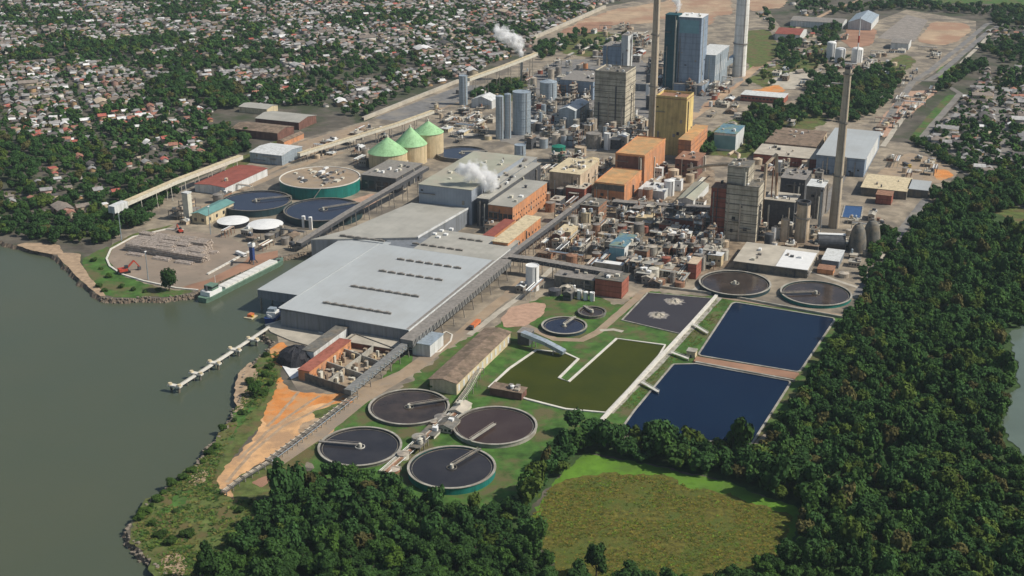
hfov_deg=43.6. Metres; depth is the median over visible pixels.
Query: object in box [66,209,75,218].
house
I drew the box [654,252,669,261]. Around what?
plant room
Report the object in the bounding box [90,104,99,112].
house
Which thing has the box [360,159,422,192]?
filter building
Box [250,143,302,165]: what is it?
grey hall
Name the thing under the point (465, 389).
pipe rack
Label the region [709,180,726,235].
brick bay
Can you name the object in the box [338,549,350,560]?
tree
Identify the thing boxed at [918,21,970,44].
lot
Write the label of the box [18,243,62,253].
beach
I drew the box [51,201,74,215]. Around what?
house
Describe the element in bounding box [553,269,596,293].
concrete block
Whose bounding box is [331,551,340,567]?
tree
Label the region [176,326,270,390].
pier
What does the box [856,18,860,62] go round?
mast
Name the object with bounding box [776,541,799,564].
tree
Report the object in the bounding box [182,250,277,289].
quay
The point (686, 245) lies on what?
plant room
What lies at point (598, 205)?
brick block
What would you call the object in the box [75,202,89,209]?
house
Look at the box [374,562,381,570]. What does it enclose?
tree
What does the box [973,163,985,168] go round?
house
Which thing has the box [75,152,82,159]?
house
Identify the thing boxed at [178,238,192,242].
log stack
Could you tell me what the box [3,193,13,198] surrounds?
house
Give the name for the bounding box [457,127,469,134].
plant room
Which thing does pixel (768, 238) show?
storage tank
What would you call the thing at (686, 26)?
window
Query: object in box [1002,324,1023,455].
lagoon
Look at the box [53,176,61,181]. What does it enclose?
house
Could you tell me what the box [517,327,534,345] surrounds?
transfer house
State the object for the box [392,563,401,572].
tree
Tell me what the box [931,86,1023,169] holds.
town quarter
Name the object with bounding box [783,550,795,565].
tree
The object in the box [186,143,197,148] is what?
house
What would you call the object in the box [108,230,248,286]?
log yard
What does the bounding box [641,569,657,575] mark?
tree
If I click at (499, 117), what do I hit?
silo
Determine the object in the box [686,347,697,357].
pump house
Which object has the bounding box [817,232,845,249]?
horizontal tank
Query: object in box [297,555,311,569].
tree
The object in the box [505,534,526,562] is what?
tree
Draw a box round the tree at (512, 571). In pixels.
[504,568,520,575]
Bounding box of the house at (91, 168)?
[88,166,95,171]
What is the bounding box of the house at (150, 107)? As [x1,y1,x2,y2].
[147,104,153,111]
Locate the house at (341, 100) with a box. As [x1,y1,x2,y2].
[334,97,347,106]
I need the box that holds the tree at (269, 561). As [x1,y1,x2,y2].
[260,556,282,566]
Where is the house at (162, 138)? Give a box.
[160,135,166,143]
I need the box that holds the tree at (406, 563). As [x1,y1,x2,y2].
[399,558,421,575]
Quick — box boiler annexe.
[673,79,708,94]
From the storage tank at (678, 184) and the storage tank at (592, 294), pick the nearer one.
the storage tank at (592, 294)
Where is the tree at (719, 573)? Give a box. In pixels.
[712,569,726,575]
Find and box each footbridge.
[640,380,658,393]
[670,350,688,360]
[692,323,708,334]
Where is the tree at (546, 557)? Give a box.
[536,548,554,568]
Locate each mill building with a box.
[488,179,546,222]
[492,215,540,253]
[549,158,598,195]
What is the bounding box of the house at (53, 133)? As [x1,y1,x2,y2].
[47,131,57,136]
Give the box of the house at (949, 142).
[942,139,951,147]
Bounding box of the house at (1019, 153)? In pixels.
[1012,151,1023,155]
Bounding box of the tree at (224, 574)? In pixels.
[215,572,232,575]
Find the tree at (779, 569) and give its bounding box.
[775,560,784,575]
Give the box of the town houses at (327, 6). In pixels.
[0,0,1023,217]
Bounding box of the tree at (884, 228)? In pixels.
[879,223,890,234]
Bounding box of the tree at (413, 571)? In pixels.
[401,565,425,575]
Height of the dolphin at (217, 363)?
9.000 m
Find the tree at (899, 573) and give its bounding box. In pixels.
[894,570,904,575]
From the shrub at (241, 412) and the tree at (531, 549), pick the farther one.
the shrub at (241, 412)
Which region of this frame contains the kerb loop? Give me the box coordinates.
[435,331,452,352]
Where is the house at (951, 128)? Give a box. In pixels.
[936,124,958,132]
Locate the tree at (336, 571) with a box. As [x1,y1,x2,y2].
[332,566,340,575]
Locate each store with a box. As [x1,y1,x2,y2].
[638,181,667,199]
[678,181,708,203]
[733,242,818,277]
[753,144,819,168]
[765,127,827,148]
[816,128,880,176]
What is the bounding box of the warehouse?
[257,203,519,339]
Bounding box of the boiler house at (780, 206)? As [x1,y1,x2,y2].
[763,191,800,229]
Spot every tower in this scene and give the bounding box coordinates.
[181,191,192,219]
[655,90,694,155]
[663,11,681,89]
[724,158,755,231]
[724,178,764,242]
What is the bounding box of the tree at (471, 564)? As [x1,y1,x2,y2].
[467,559,482,571]
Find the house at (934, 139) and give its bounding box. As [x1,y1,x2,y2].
[931,137,940,142]
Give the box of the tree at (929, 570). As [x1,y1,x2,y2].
[916,564,943,575]
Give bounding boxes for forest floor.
[240,442,830,575]
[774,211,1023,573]
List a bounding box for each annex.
[476,162,540,226]
[483,219,514,236]
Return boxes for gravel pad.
[501,302,545,326]
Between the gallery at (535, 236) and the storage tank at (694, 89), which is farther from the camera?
the storage tank at (694, 89)
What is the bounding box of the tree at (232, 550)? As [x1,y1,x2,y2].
[224,546,238,554]
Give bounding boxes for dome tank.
[217,215,248,228]
[248,219,282,232]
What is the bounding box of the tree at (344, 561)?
[340,558,351,570]
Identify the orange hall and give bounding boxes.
[594,167,641,202]
[615,135,665,183]
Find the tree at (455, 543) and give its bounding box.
[439,541,457,550]
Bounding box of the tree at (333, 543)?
[324,529,344,553]
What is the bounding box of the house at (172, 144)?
[167,142,177,150]
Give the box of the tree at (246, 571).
[231,567,251,575]
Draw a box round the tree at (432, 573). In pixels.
[428,572,439,575]
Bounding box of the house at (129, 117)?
[127,115,138,121]
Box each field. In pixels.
[533,453,799,561]
[535,472,792,575]
[905,0,1023,4]
[994,204,1023,222]
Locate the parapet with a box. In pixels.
[695,361,794,381]
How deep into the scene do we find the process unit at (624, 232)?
1099.57 m
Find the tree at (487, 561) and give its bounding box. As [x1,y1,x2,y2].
[476,557,493,568]
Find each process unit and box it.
[168,206,182,219]
[178,195,195,207]
[245,232,260,242]
[288,241,298,250]
[351,147,362,155]
[378,131,389,140]
[410,436,428,452]
[434,107,443,114]
[450,117,461,124]
[451,130,461,136]
[455,135,464,143]
[475,111,482,120]
[476,103,484,110]
[479,126,488,134]
[522,68,528,79]
[529,84,535,96]
[532,94,538,108]
[538,94,545,103]
[540,169,546,179]
[542,117,550,124]
[543,65,551,76]
[543,121,553,137]
[546,97,555,112]
[548,126,554,136]
[550,151,560,163]
[553,57,561,66]
[554,203,567,217]
[555,95,562,105]
[557,237,569,250]
[559,151,566,163]
[560,84,565,94]
[560,216,570,225]
[563,93,572,105]
[563,151,572,160]
[565,60,571,67]
[568,192,578,200]
[568,243,579,256]
[569,81,577,99]
[571,241,585,258]
[572,235,585,242]
[573,129,582,146]
[577,223,586,235]
[578,208,585,222]
[580,103,584,125]
[581,93,590,101]
[582,88,590,98]
[582,121,590,133]
[585,229,595,241]
[586,208,595,222]
[591,238,601,254]
[592,237,605,250]
[598,50,602,58]
[598,163,606,176]
[605,157,612,169]
[608,218,617,233]
[610,125,618,136]
[616,205,627,222]
[617,230,632,236]
[618,212,627,224]
[625,22,630,31]
[628,211,638,225]
[629,122,636,137]
[629,238,638,249]
[629,255,643,268]
[631,201,645,212]
[633,115,643,122]
[634,38,641,45]
[637,196,646,201]
[640,240,649,245]
[645,202,656,213]
[646,60,650,73]
[648,238,654,243]
[649,228,659,235]
[653,206,664,227]
[655,232,667,246]
[669,222,681,230]
[669,257,681,263]
[673,200,685,215]
[675,229,688,243]
[676,242,684,258]
[678,231,688,242]
[684,236,698,251]
[685,77,693,91]
[685,225,693,234]
[685,256,690,271]
[686,211,694,214]
[692,215,705,235]
[693,248,705,260]
[701,210,710,227]
[705,258,716,269]
[706,223,716,244]
[712,80,718,90]
[714,232,724,247]
[758,222,768,237]
[780,158,789,175]
[784,238,796,247]
[786,118,795,127]
[803,40,810,46]
[809,225,819,238]
[847,214,859,223]
[848,249,859,258]
[923,167,934,175]
[924,159,934,164]
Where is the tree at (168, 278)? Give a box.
[160,268,177,290]
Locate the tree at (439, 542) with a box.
[428,534,449,552]
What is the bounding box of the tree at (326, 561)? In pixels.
[311,550,337,574]
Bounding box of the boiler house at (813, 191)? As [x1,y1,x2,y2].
[806,178,828,218]
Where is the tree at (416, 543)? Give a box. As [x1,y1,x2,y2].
[413,538,426,554]
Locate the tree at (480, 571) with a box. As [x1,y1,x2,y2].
[467,566,491,575]
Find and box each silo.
[368,135,407,168]
[396,125,426,163]
[415,119,443,158]
[459,74,467,104]
[496,95,503,139]
[504,93,510,138]
[512,89,530,134]
[514,143,525,155]
[526,263,538,291]
[540,79,556,101]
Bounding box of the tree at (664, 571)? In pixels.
[659,566,673,575]
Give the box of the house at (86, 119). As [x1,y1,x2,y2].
[79,117,90,122]
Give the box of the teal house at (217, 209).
[190,199,234,224]
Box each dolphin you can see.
[167,382,182,392]
[188,370,203,380]
[207,359,221,369]
[227,346,241,355]
[245,336,259,345]
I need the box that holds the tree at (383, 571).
[377,564,392,575]
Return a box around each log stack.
[125,241,143,252]
[125,251,144,256]
[129,239,145,242]
[136,235,150,238]
[138,231,155,235]
[140,243,158,254]
[144,241,160,244]
[146,238,161,241]
[149,235,163,239]
[152,232,169,236]
[152,255,171,261]
[155,246,175,257]
[157,242,176,247]
[160,240,176,243]
[163,236,180,240]
[171,249,190,259]
[173,241,192,247]
[174,246,188,250]
[174,259,193,264]
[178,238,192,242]
[180,235,197,239]
[186,252,209,262]
[187,247,208,254]
[188,245,208,250]
[191,240,211,248]
[195,238,212,245]
[207,249,218,254]
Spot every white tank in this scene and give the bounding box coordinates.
[826,41,836,60]
[834,47,845,62]
[851,47,863,62]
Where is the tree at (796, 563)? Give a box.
[785,560,800,567]
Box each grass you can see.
[82,247,191,297]
[109,225,171,251]
[129,348,281,575]
[160,356,281,512]
[216,370,318,497]
[560,32,634,56]
[749,44,836,87]
[879,54,915,71]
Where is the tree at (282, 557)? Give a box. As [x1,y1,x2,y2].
[271,554,287,561]
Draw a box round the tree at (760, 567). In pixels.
[751,554,772,573]
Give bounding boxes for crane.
[247,237,259,264]
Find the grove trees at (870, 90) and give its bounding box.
[0,0,1023,283]
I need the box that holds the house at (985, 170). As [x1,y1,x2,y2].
[983,167,993,172]
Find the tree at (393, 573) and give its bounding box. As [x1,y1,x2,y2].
[388,570,401,575]
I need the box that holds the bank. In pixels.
[0,241,311,575]
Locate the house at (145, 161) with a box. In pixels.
[141,158,151,164]
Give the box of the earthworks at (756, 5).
[749,0,786,10]
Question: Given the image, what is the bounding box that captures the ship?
[264,305,280,323]
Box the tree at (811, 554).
[801,543,825,566]
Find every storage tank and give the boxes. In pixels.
[212,193,223,202]
[264,233,274,242]
[281,236,289,245]
[301,215,304,227]
[308,216,312,229]
[315,153,320,158]
[361,147,369,155]
[388,465,401,473]
[397,450,409,460]
[412,433,426,442]
[430,419,437,424]
[434,413,449,420]
[485,134,491,139]
[530,77,536,85]
[536,102,542,110]
[536,122,542,131]
[539,111,542,121]
[539,137,548,148]
[541,103,546,114]
[545,201,555,212]
[546,192,550,200]
[548,68,554,79]
[548,287,561,296]
[551,144,565,162]
[552,133,560,144]
[555,215,560,229]
[556,66,560,77]
[556,187,563,195]
[559,128,567,134]
[561,134,566,145]
[566,253,577,263]
[569,214,577,224]
[573,118,579,129]
[574,145,585,155]
[577,289,581,299]
[580,210,590,224]
[582,223,591,229]
[583,62,587,68]
[583,291,587,300]
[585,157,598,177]
[586,131,601,148]
[587,118,594,124]
[590,291,594,301]
[592,223,600,236]
[592,251,602,258]
[593,50,598,58]
[593,117,597,129]
[598,125,602,134]
[598,232,604,237]
[603,30,607,36]
[604,132,610,149]
[610,121,616,131]
[611,233,617,238]
[616,256,627,265]
[618,223,626,229]
[628,249,633,255]
[628,255,637,268]
[634,222,644,235]
[643,187,653,199]
[644,224,649,233]
[646,73,649,82]
[646,83,649,94]
[646,95,648,108]
[647,244,657,256]
[649,266,659,277]
[653,262,663,268]
[662,256,671,263]
[664,179,674,195]
[668,168,678,178]
[668,233,675,243]
[670,270,675,283]
[675,280,685,287]
[686,173,694,182]
[692,86,696,94]
[693,244,701,255]
[700,255,705,270]
[701,237,707,245]
[711,94,717,99]
[721,248,728,260]
[723,239,729,247]
[753,157,762,164]
[764,232,774,244]
[771,225,777,241]
[776,227,780,238]
[778,160,784,171]
[780,218,789,241]
[801,160,808,168]
[838,271,849,277]
[846,228,851,235]
[862,249,867,255]
[892,115,900,119]
[902,166,908,172]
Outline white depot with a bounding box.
[890,38,911,49]
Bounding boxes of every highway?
[826,15,1007,212]
[880,32,991,146]
[901,80,1023,208]
[926,17,1013,79]
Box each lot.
[754,85,784,91]
[768,69,812,88]
[840,29,876,47]
[877,153,956,182]
[878,15,927,40]
[879,90,937,136]
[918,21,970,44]
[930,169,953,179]
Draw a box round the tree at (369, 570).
[356,565,377,575]
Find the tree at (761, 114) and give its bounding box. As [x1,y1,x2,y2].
[754,109,765,120]
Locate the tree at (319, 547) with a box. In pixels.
[312,541,327,553]
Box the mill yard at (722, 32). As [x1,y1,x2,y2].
[112,0,975,468]
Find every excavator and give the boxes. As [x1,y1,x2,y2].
[117,260,140,274]
[175,224,183,232]
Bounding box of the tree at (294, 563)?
[289,556,299,569]
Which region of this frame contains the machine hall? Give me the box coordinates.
[419,151,523,224]
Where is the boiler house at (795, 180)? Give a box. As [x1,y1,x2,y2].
[780,168,811,198]
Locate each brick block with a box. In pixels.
[566,182,591,200]
[578,197,606,222]
[594,272,629,298]
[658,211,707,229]
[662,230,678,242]
[675,151,705,176]
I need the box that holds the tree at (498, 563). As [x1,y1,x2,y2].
[491,555,508,572]
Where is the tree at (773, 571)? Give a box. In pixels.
[763,568,775,575]
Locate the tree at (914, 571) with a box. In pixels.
[908,566,921,575]
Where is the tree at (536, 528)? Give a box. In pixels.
[521,515,547,541]
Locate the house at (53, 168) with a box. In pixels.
[47,166,58,172]
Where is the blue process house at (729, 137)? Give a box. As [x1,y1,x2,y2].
[714,123,744,151]
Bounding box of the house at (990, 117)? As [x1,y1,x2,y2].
[978,111,993,120]
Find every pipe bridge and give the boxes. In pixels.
[508,254,622,279]
[612,199,710,211]
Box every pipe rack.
[220,459,271,495]
[221,226,234,237]
[236,183,252,190]
[258,239,273,249]
[265,394,357,461]
[280,228,306,235]
[378,412,458,472]
[444,116,455,124]
[445,120,468,126]
[453,368,483,404]
[455,123,474,128]
[525,279,543,300]
[541,237,550,247]
[548,250,583,262]
[555,241,569,257]
[566,196,578,204]
[567,230,580,242]
[578,241,592,261]
[586,257,598,265]
[599,220,606,231]
[600,250,610,261]
[624,253,636,271]
[659,268,687,277]
[677,262,687,276]
[678,271,690,281]
[686,249,693,256]
[767,166,772,177]
[874,116,891,122]
[893,155,900,164]
[903,100,925,105]
[906,169,912,177]
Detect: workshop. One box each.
[860,174,912,199]
[907,179,931,198]
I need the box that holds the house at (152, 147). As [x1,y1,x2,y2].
[149,145,156,149]
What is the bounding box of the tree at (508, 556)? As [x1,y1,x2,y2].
[495,546,516,572]
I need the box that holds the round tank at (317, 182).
[279,166,360,199]
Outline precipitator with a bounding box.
[704,44,729,87]
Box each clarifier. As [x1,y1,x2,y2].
[221,190,291,217]
[283,197,362,227]
[317,426,401,468]
[368,388,449,426]
[407,445,495,494]
[437,146,487,162]
[453,406,537,448]
[541,316,586,336]
[577,305,606,318]
[699,270,770,298]
[780,280,851,308]
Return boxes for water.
[0,245,311,575]
[497,339,663,411]
[623,293,709,332]
[626,364,788,441]
[700,303,832,370]
[842,206,861,217]
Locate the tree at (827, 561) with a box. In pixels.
[819,552,836,572]
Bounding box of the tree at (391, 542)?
[384,538,395,550]
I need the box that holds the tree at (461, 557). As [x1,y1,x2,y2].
[453,549,470,570]
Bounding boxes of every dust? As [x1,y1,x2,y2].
[352,194,378,206]
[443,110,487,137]
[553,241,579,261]
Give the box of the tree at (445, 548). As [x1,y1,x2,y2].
[440,543,455,556]
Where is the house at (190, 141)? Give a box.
[187,139,194,143]
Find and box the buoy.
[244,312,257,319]
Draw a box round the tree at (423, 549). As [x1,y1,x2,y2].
[416,540,436,562]
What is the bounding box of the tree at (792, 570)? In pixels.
[781,564,803,575]
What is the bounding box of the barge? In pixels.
[198,257,282,302]
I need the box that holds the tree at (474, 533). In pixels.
[467,525,483,547]
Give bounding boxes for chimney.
[648,0,660,136]
[732,0,749,76]
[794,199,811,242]
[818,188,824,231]
[828,65,852,228]
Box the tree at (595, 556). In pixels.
[584,542,607,575]
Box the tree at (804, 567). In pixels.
[798,561,812,571]
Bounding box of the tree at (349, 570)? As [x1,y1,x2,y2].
[340,564,356,575]
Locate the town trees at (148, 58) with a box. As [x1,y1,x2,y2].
[0,0,1023,213]
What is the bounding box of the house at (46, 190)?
[39,187,52,193]
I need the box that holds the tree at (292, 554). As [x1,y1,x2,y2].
[277,547,301,564]
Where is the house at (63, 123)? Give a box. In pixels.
[60,120,68,127]
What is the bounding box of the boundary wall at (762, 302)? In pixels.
[661,286,842,317]
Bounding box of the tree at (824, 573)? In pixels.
[818,567,835,575]
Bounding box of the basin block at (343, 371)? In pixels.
[305,333,393,395]
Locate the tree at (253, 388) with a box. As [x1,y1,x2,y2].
[247,380,261,393]
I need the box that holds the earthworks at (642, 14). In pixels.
[560,3,660,33]
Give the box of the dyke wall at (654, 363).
[600,294,717,419]
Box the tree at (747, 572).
[739,568,754,575]
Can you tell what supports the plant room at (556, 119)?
on the mill yard at (722, 32)
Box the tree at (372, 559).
[367,552,377,566]
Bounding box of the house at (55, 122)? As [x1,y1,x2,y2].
[48,120,60,126]
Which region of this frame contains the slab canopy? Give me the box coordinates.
[594,259,624,270]
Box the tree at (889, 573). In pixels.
[876,568,897,575]
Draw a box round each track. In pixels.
[225,397,341,482]
[239,395,319,458]
[266,392,299,426]
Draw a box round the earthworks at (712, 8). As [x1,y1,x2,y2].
[660,0,733,24]
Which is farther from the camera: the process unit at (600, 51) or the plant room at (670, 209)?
the process unit at (600, 51)
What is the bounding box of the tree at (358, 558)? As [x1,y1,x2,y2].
[347,549,368,567]
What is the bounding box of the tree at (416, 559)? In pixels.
[409,554,423,565]
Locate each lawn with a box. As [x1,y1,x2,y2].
[218,141,276,172]
[308,291,847,514]
[382,354,412,377]
[413,342,467,385]
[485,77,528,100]
[707,108,827,158]
[746,29,777,66]
[909,95,954,139]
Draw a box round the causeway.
[693,356,798,378]
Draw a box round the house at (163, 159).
[160,156,168,162]
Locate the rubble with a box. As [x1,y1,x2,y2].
[100,252,311,573]
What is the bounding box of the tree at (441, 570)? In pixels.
[432,564,448,575]
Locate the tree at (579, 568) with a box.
[566,558,591,575]
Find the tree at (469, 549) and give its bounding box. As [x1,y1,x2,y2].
[454,544,475,556]
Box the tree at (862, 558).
[850,542,872,575]
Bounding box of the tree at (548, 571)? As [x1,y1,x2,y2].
[538,566,558,575]
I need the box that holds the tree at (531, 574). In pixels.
[520,572,539,575]
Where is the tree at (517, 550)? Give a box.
[511,542,524,559]
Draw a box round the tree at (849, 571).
[841,566,862,575]
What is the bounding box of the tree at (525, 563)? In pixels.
[516,553,536,574]
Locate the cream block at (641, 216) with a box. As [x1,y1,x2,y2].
[636,211,656,225]
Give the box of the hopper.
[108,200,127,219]
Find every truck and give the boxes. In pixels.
[235,250,246,256]
[468,319,480,329]
[902,162,911,167]
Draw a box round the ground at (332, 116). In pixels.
[0,0,1023,575]
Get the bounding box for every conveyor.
[121,155,242,211]
[296,166,428,247]
[297,110,434,159]
[467,52,537,89]
[521,330,565,354]
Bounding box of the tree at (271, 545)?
[263,536,289,557]
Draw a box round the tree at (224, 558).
[203,549,233,575]
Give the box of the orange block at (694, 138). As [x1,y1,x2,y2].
[678,124,707,154]
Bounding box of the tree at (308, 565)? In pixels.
[305,552,321,574]
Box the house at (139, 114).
[134,112,146,117]
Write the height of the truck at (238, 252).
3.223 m
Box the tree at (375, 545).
[365,539,383,554]
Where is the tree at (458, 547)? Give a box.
[448,545,462,567]
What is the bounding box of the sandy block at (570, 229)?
[558,224,577,241]
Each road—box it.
[173,151,344,223]
[267,102,458,173]
[277,265,543,463]
[341,357,432,399]
[467,267,554,334]
[574,45,802,213]
[693,62,767,119]
[796,0,856,27]
[852,195,930,297]
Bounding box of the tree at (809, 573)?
[804,569,815,575]
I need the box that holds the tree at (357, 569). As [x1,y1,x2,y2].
[354,565,365,574]
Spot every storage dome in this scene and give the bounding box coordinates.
[847,222,865,253]
[865,218,879,248]
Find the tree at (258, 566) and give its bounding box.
[249,556,269,575]
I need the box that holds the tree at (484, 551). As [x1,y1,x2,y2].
[477,542,494,559]
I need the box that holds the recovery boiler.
[676,12,708,83]
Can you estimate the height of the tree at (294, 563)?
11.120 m
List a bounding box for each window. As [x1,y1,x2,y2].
[362,180,367,187]
[369,181,374,188]
[376,181,380,189]
[594,183,623,191]
[609,247,612,260]
[613,248,616,260]
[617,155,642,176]
[679,20,699,33]
[714,135,718,147]
[718,135,722,148]
[722,135,726,148]
[726,136,731,149]
[731,136,735,149]
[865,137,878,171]
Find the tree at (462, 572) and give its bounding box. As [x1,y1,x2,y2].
[452,569,467,575]
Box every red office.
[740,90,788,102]
[775,27,806,39]
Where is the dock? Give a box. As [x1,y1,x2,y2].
[265,320,323,345]
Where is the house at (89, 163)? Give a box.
[86,160,95,166]
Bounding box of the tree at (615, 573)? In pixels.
[610,570,620,575]
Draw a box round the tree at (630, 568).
[619,559,642,575]
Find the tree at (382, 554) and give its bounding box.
[376,548,394,565]
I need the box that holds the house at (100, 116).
[97,113,106,119]
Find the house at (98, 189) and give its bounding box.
[91,186,103,191]
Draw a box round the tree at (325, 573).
[319,571,334,575]
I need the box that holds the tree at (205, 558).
[192,540,218,575]
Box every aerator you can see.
[648,311,668,318]
[664,297,685,304]
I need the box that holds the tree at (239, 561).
[230,553,246,568]
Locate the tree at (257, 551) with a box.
[246,547,267,566]
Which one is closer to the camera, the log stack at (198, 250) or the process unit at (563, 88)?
the log stack at (198, 250)
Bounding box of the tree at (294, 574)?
[285,571,298,575]
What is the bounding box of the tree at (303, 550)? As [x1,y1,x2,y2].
[296,546,313,556]
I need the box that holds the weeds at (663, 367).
[615,299,728,409]
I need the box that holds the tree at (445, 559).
[438,553,453,569]
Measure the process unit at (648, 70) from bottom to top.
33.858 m
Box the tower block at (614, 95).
[594,64,635,129]
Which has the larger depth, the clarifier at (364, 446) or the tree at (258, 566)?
the clarifier at (364, 446)
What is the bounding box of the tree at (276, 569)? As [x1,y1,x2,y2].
[265,558,282,575]
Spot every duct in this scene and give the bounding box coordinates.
[687,150,740,170]
[762,153,777,222]
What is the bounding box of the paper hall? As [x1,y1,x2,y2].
[489,156,536,188]
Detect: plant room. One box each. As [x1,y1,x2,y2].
[179,217,190,224]
[217,190,231,196]
[240,225,252,236]
[269,225,284,237]
[282,230,300,241]
[316,150,325,155]
[325,137,338,141]
[326,151,335,155]
[349,128,362,134]
[355,144,364,149]
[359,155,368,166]
[420,424,441,438]
[435,415,460,433]
[440,125,453,132]
[448,400,472,415]
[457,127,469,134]
[458,106,469,113]
[473,126,484,132]
[484,220,498,232]
[485,115,495,123]
[516,281,526,293]
[524,132,532,140]
[526,134,535,149]
[531,120,537,131]
[538,247,556,258]
[549,189,555,195]
[550,195,565,207]
[551,229,564,238]
[551,236,567,248]
[554,115,561,125]
[554,122,564,131]
[557,74,565,83]
[559,117,566,127]
[559,282,572,293]
[562,287,575,300]
[566,132,575,145]
[570,124,579,134]
[571,92,579,99]
[573,150,584,157]
[573,285,584,295]
[574,44,580,49]
[584,122,593,134]
[587,108,592,117]
[591,28,596,33]
[596,212,603,222]
[603,218,618,230]
[605,238,613,249]
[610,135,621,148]
[617,132,629,146]
[626,207,637,219]
[632,53,640,62]
[634,245,650,262]
[634,264,648,278]
[635,31,644,37]
[636,48,645,54]
[636,120,645,133]
[636,266,652,281]
[640,257,657,266]
[641,126,648,135]
[641,268,654,283]
[642,220,654,230]
[648,178,661,182]
[648,277,662,288]
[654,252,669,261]
[655,164,663,177]
[658,65,662,75]
[658,75,662,87]
[659,220,673,229]
[660,161,667,172]
[662,227,673,232]
[662,241,672,256]
[663,262,676,276]
[664,201,672,212]
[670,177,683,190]
[672,242,688,255]
[673,264,684,273]
[679,256,686,264]
[683,229,692,238]
[695,196,706,204]
[696,232,703,239]
[702,81,707,91]
[703,244,717,258]
[707,250,724,266]
[709,90,719,95]
[714,98,722,106]
[718,83,726,90]
[721,100,729,107]
[725,94,735,101]
[725,107,737,113]
[731,101,738,107]
[736,114,743,119]
[761,164,774,171]
[772,69,781,75]
[778,221,793,236]
[782,73,789,80]
[798,166,807,169]
[804,239,818,249]
[814,167,824,179]
[842,33,848,39]
[848,257,861,267]
[868,208,876,220]
[876,124,886,129]
[876,252,884,260]
[886,154,897,161]
[897,48,905,52]
[909,103,916,110]
[914,155,922,161]
[921,93,927,98]
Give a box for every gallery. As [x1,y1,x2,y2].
[344,343,409,396]
[400,258,510,350]
[502,193,591,272]
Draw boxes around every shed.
[194,165,267,193]
[233,122,293,140]
[238,102,277,113]
[255,111,316,129]
[277,131,303,144]
[297,338,350,380]
[302,325,347,358]
[345,332,399,352]
[428,327,510,394]
[471,92,495,108]
[489,382,527,400]
[687,256,702,279]
[790,16,846,28]
[817,264,835,274]
[821,248,844,268]
[875,190,893,204]
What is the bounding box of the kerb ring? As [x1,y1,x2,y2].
[106,229,198,290]
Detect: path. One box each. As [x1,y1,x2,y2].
[57,253,104,295]
[522,287,657,341]
[599,328,623,331]
[612,296,722,412]
[693,269,857,289]
[717,297,842,315]
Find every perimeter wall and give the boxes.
[361,79,458,120]
[529,5,605,38]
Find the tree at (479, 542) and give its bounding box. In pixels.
[476,539,488,548]
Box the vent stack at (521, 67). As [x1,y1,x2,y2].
[520,56,522,79]
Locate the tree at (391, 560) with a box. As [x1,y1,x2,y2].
[382,545,404,569]
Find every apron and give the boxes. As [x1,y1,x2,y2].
[297,122,371,150]
[375,85,479,120]
[500,59,648,150]
[659,62,742,112]
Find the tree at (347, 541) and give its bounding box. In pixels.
[338,531,358,552]
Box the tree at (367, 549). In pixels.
[363,546,371,559]
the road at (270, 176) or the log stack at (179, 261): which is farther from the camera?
the road at (270, 176)
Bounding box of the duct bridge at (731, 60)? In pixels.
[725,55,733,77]
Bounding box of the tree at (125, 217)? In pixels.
[120,212,132,227]
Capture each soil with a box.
[252,476,268,486]
[263,377,352,425]
[270,342,286,366]
[298,412,337,437]
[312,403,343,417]
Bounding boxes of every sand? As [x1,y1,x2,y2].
[161,553,186,575]
[189,470,207,485]
[217,389,345,498]
[234,362,257,411]
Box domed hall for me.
[848,10,878,29]
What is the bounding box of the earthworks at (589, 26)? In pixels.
[562,21,612,34]
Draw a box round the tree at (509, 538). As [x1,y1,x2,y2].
[498,532,521,548]
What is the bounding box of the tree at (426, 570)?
[421,564,434,575]
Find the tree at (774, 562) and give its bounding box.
[760,554,781,569]
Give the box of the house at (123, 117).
[116,116,127,121]
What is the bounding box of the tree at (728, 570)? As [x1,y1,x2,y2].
[723,566,738,575]
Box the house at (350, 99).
[347,97,355,101]
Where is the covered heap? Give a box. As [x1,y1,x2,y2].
[276,344,310,367]
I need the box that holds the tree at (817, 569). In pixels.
[811,565,822,575]
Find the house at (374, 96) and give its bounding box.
[368,94,377,98]
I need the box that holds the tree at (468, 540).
[458,535,476,548]
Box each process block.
[558,98,588,127]
[560,70,594,99]
[603,41,621,64]
[621,31,632,65]
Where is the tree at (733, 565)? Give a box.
[730,563,740,574]
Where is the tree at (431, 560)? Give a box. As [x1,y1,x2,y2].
[424,552,438,566]
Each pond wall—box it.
[488,338,665,413]
[621,292,710,333]
[624,363,790,444]
[698,302,834,371]
[841,205,863,219]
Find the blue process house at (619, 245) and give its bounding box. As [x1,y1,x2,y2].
[609,233,636,260]
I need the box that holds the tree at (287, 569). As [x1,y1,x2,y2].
[282,560,294,574]
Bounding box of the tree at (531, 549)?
[522,538,542,562]
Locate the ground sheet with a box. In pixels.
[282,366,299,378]
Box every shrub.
[132,511,145,520]
[137,506,152,514]
[148,519,155,525]
[151,494,164,502]
[152,529,167,538]
[159,489,166,494]
[162,534,177,544]
[165,477,176,486]
[176,473,188,479]
[178,528,194,538]
[185,466,196,473]
[202,447,213,454]
[211,442,221,447]
[217,424,226,430]
[234,505,244,512]
[237,409,247,414]
[244,377,255,384]
[257,388,268,396]
[261,370,269,376]
[262,352,269,356]
[264,362,274,369]
[267,380,273,385]
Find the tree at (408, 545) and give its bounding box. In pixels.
[397,534,418,556]
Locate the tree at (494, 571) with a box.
[488,566,501,575]
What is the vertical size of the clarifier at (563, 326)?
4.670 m

